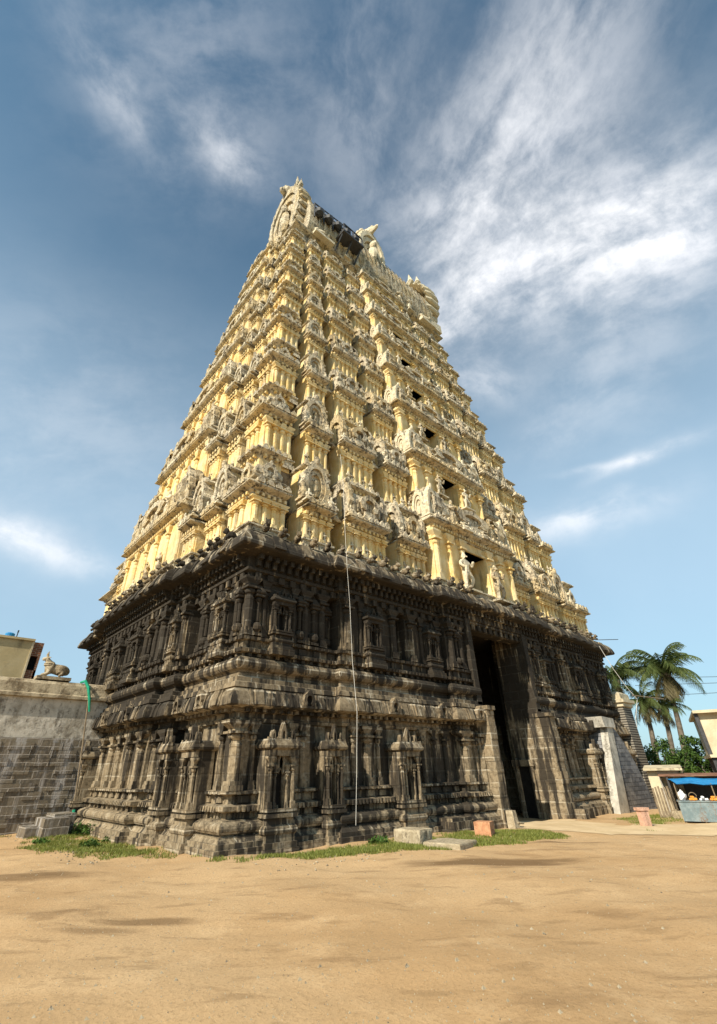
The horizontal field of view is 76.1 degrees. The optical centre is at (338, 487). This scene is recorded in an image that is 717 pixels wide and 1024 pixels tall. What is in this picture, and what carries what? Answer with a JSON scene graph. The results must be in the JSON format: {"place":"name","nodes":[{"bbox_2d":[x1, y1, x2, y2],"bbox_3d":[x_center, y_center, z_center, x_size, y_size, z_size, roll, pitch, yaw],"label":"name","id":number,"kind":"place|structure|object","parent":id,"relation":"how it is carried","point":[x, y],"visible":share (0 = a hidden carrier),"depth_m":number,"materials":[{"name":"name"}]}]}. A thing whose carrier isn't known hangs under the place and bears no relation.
{"place":"outdoors","nodes":[
{"label":"outdoors","id":0,"kind":"place"},
{"bbox_2d":[0,766,716,1023],"bbox_3d":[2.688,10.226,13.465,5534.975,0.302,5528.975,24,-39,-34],"label":"ground","id":1,"kind":"structure","parent":0,"point":[383,996],"depth_m":5.04,"materials":[{"name":"beige sand"}]},
{"bbox_2d":[0,634,43,678],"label":"rooftop house","id":2,"kind":"structure","parent":1,"relation":"on","point":[19,657],"depth_m":22.27,"materials":[{"name":"beige paint"}]},
{"bbox_2d":[5,630,19,636],"bbox_3d":[-16.433,7.388,23.008,0.540,0.500,0.409,24,-39,-34],"label":"water tank","id":3,"kind":"object","parent":2,"relation":"on","point":[10,634],"visible":0.56,"depth_m":22.87,"materials":[{"name":"plastic"}]},
{"bbox_2d":[31,837,50,843],"bbox_3d":[-7.931,9.425,12.232,0.493,0.185,0.475,24,-39,-34],"label":"weed plant","id":4,"kind":"object","parent":1,"relation":"on","point":[41,840],"visible":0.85,"depth_m":12.18,"materials":[{"name":"green plant"}]},
{"bbox_2d":[16,811,76,838],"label":"stone blocks","id":5,"kind":"structure","parent":1,"relation":"on","point":[54,823],"depth_m":13.42,"materials":[{"name":"grey stone"}]},
{"bbox_2d":[0,676,111,834],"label":"compound wall","id":6,"kind":"structure","parent":1,"relation":"on","point":[42,722],"depth_m":15.97,"materials":[{"name":"grey stone"}]},
{"bbox_2d":[33,652,70,681],"bbox_3d":[-10.781,6.831,17.479,1.159,1.005,0.568,24,-39,-34],"label":"bull statue","id":7,"kind":"object","parent":6,"relation":"on","point":[52,667],"visible":1,"depth_m":17.26,"materials":[{"name":"beige stone"}]},
{"bbox_2d":[72,680,90,812],"bbox_3d":[-9.453,9.414,16.400,1.057,4.702,0.331,-2,-32,2],"label":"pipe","id":8,"kind":"object","parent":6,"relation":"attached to","point":[86,682],"visible":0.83,"depth_m":16.92,"materials":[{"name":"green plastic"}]},
{"bbox_2d":[68,819,95,834],"bbox_3d":[-7.755,10.399,13.997,1.064,0.404,1.048,24,-39,-34],"label":"weed plant","id":9,"kind":"object","parent":1,"relation":"on","point":[77,830],"visible":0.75,"depth_m":13.82,"materials":[{"name":"green plant"}]},
{"bbox_2d":[78,838,100,846],"bbox_3d":[-6.235,8.893,11.457,0.544,0.214,0.505,-7,-32,10],"label":"weed plant","id":10,"kind":"object","parent":1,"relation":"on","point":[93,842],"visible":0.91,"depth_m":11.45,"materials":[{"name":"green plant"}]},
{"bbox_2d":[101,836,110,841],"bbox_3d":[-6.284,9.757,12.732,0.617,0.203,0.598,24,-39,-34],"label":"weed plant","id":11,"kind":"object","parent":1,"relation":"on","point":[104,839],"visible":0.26,"depth_m":12.60,"materials":[{"name":"green plant"}]},
{"bbox_2d":[7,836,434,870],"bbox_3d":[-2.382,9.024,11.542,16.048,0.174,7.549,-3,-32,4],"label":"rubble","id":12,"kind":"object","parent":1,"relation":"on","point":[159,855],"visible":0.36,"depth_m":9.68,"materials":[{"name":"brown stone"}]},
{"bbox_2d":[0,813,685,862],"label":"grass","id":13,"kind":"structure","parent":1,"relation":"on","point":[512,837],"depth_m":11.04,"materials":[{"name":"green plant"}]},
{"bbox_2d":[0,831,716,1023],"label":"pebbles","id":14,"kind":"object","parent":1,"relation":"on","point":[411,1001],"visible":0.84,"depth_m":4.47,"materials":[{"name":"beige stone"}]},
{"bbox_2d":[68,176,656,858],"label":"temple tower","id":15,"kind":"structure","parent":1,"relation":"on","point":[224,642],"depth_m":17.72,"materials":[{"name":"stone"}]},
{"bbox_2d":[340,456,356,795],"bbox_3d":[0.309,3.656,14.780,0.361,11.701,0.261,24,-39,-34],"label":"hanging cable","id":16,"kind":"object","parent":15,"relation":"hanging from","point":[351,638],"visible":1,"depth_m":14.29,"materials":[{"name":"grey metal"}]},
{"bbox_2d":[599,646,636,724],"bbox_3d":[15.584,10.760,24.935,1.622,4.111,0.437,11,-34,-19],"label":"bent pipe","id":17,"kind":"object","parent":15,"relation":"attached to","point":[622,681],"visible":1,"depth_m":25.26,"materials":[{"name":"grey metal"}]},
{"bbox_2d":[367,835,388,844],"bbox_3d":[1.000,8.674,11.299,0.554,0.237,0.576,24,-39,-34],"label":"weed plant","id":18,"kind":"object","parent":1,"relation":"on","point":[378,839],"visible":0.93,"depth_m":11.24,"materials":[{"name":"green plant"}]},
{"bbox_2d":[394,827,432,844],"bbox_3d":[1.900,8.867,11.550,0.814,0.456,0.636,-26,-39,34],"label":"stone block","id":19,"kind":"object","parent":1,"relation":"on","point":[417,835],"depth_m":11.40,"materials":[{"name":"beige stone"}]},
{"bbox_2d":[423,838,476,849],"bbox_3d":[2.654,8.511,10.827,0.966,0.268,0.969,-23,-38,31],"label":"stone block","id":20,"kind":"object","parent":1,"relation":"on","point":[457,844],"depth_m":10.65,"materials":[{"name":"beige stone"}]},
{"bbox_2d":[473,820,494,836],"bbox_3d":[4.048,9.432,12.636,0.483,0.360,0.440,-17,-35,24],"label":"clay box","id":21,"kind":"object","parent":1,"relation":"on","point":[483,827],"visible":0.74,"depth_m":12.51,"materials":[{"name":"ceramic"}]},
{"bbox_2d":[505,810,523,828],"bbox_3d":[5.714,10.765,14.830,0.624,0.520,0.320,24,-39,-34],"label":"stone post","id":22,"kind":"object","parent":1,"relation":"on","point":[513,822],"visible":0.75,"depth_m":14.72,"materials":[{"name":"beige stone"}]},
{"bbox_2d":[573,809,589,819],"bbox_3d":[9.291,12.529,17.486,0.480,0.420,0.480,-24,-39,32],"label":"stone stub","id":23,"kind":"object","parent":1,"relation":"on","point":[581,813],"visible":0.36,"depth_m":17.39,"materials":[{"name":"stone"}]},
{"bbox_2d":[585,716,656,813],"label":"buttress wall","id":24,"kind":"structure","parent":1,"relation":"on","point":[628,788],"depth_m":21.46,"materials":[{"name":"grey stone"}]},
{"bbox_2d":[605,653,644,693],"bbox_3d":[22.147,17.973,35.087,4.941,9.424,4.800,24,-39,-34],"label":"palm tree","id":25,"kind":"object","parent":1,"relation":"on","point":[621,670],"visible":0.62,"depth_m":36.24,"materials":[{"name":"green plant"}]},
{"bbox_2d":[611,691,654,798],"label":"brick pier","id":26,"kind":"structure","parent":1,"relation":"on","point":[623,703],"depth_m":25.24,"materials":[{"name":"beige paint"}]},
{"bbox_2d":[633,807,651,825],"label":"stone pillar","id":27,"kind":"structure","parent":1,"relation":"on","point":[643,816],"depth_m":15.01,"materials":[{"name":"pink stone"}]},
{"bbox_2d":[620,681,673,757],"bbox_3d":[23.361,18.316,33.829,3.234,7.553,3.726,5,-32,-9],"label":"palm tree","id":28,"kind":"object","parent":1,"relation":"on","point":[642,701],"visible":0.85,"depth_m":34.49,"materials":[{"name":"green plant"}]},
{"bbox_2d":[643,736,681,772],"bbox_3d":[19.268,16.968,27.672,3.294,3.402,2.603,24,-39,-34],"label":"broadleaf tree","id":29,"kind":"object","parent":1,"relation":"on","point":[651,754],"visible":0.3,"depth_m":27.46,"materials":[{"name":"green plant"}]},
{"bbox_2d":[622,642,705,760],"bbox_3d":[25.165,16.750,33.687,4.986,10.001,5.735,1,-32,-4],"label":"palm tree","id":30,"kind":"object","parent":1,"relation":"on","point":[664,669],"visible":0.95,"depth_m":34.60,"materials":[{"name":"green plant"}]},
{"bbox_2d":[638,692,691,753],"bbox_3d":[24.422,18.478,33.238,3.063,6.646,3.434,24,-39,-34],"label":"palm tree","id":31,"kind":"object","parent":1,"relation":"on","point":[663,713],"visible":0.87,"depth_m":33.67,"materials":[{"name":"green plant"}]},
{"bbox_2d":[643,765,687,812],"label":"gate shed","id":32,"kind":"structure","parent":1,"relation":"on","point":[655,779],"depth_m":19.03,"materials":[{"name":"beige paint"}]},
{"bbox_2d":[669,780,680,809],"bbox_3d":[13.790,12.611,18.552,0.240,1.320,0.050,-19,-36,26],"label":"door","id":33,"kind":"structure","parent":32,"relation":"in","point":[671,782],"depth_m":18.69,"materials":[{"name":"brown wood"}]},
{"bbox_2d":[661,810,683,818],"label":"step blocks","id":34,"kind":"structure","parent":1,"relation":"on","point":[677,814],"depth_m":17.29,"materials":[{"name":"beige stone"}]},
{"bbox_2d":[661,747,703,772],"bbox_3d":[19.770,16.551,26.489,2.830,2.853,2.659,24,-39,-34],"label":"broadleaf tree","id":35,"kind":"object","parent":1,"relation":"on","point":[692,755],"visible":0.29,"depth_m":26.58,"materials":[{"name":"green plant"}]},
{"bbox_2d":[652,773,716,817],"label":"market stall","id":36,"kind":"object","parent":1,"relation":"on","point":[699,785],"visible":0.68,"depth_m":17.81,"materials":[{"name":"metal"}]},
{"bbox_2d":[674,735,712,771],"bbox_3d":[21.444,16.481,27.017,2.097,3.478,2.628,24,-39,-34],"label":"broadleaf tree","id":37,"kind":"object","parent":1,"relation":"on","point":[692,741],"visible":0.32,"depth_m":27.53,"materials":[{"name":"green plant"}]},
{"bbox_2d":[677,800,716,822],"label":"stall table","id":38,"kind":"object","parent":1,"relation":"on","point":[699,811],"visible":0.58,"depth_m":16.39,"materials":[{"name":"paint"}]},
{"bbox_2d":[677,790,686,800],"bbox_3d":[12.709,11.405,16.964,0.321,0.396,0.278,24,-39,-34],"label":"carrier bag","id":39,"kind":"object","parent":38,"relation":"on","point":[682,796],"visible":0.92,"depth_m":16.89,"materials":[{"name":"white plastic"}]},
{"bbox_2d":[710,796,716,800],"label":"fruit pile","id":40,"kind":"object","parent":38,"relation":"on","point":[712,798],"visible":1,"depth_m":16.44,"materials":[{"name":"orange food"}]},
{"bbox_2d":[681,745,713,772],"bbox_3d":[20.894,15.950,25.577,2.901,2.884,2.683,24,-39,-34],"label":"broadleaf tree","id":41,"kind":"object","parent":1,"relation":"on","point":[706,765],"visible":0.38,"depth_m":26.05,"materials":[{"name":"green plant"}]},
{"bbox_2d":[689,709,716,772],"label":"roadside building","id":42,"kind":"structure","parent":1,"relation":"on","point":[705,722],"depth_m":21.86,"materials":[{"name":"beige paint"}]},
{"bbox_2d":[0,0,716,761],"label":"sky","id":43,"kind":"structure","parent":0,"point":[547,169],"materials":[{"name":"blue"}]},
{"bbox_2d":[519,819,716,835],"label":"path","id":44,"kind":"structure","parent":0,"point":[704,829],"depth_m":14.29,"materials":[{"name":"concrete"}]},
{"bbox_2d":[632,695,663,699],"bbox_3d":[17.156,11.601,25.340,2.864,0.105,0.057,15,-35,-24],"label":"bamboo stick","id":45,"kind":"object","parent":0,"point":[648,697],"visible":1,"depth_m":25.27,"materials":[{"name":"brown wood"}]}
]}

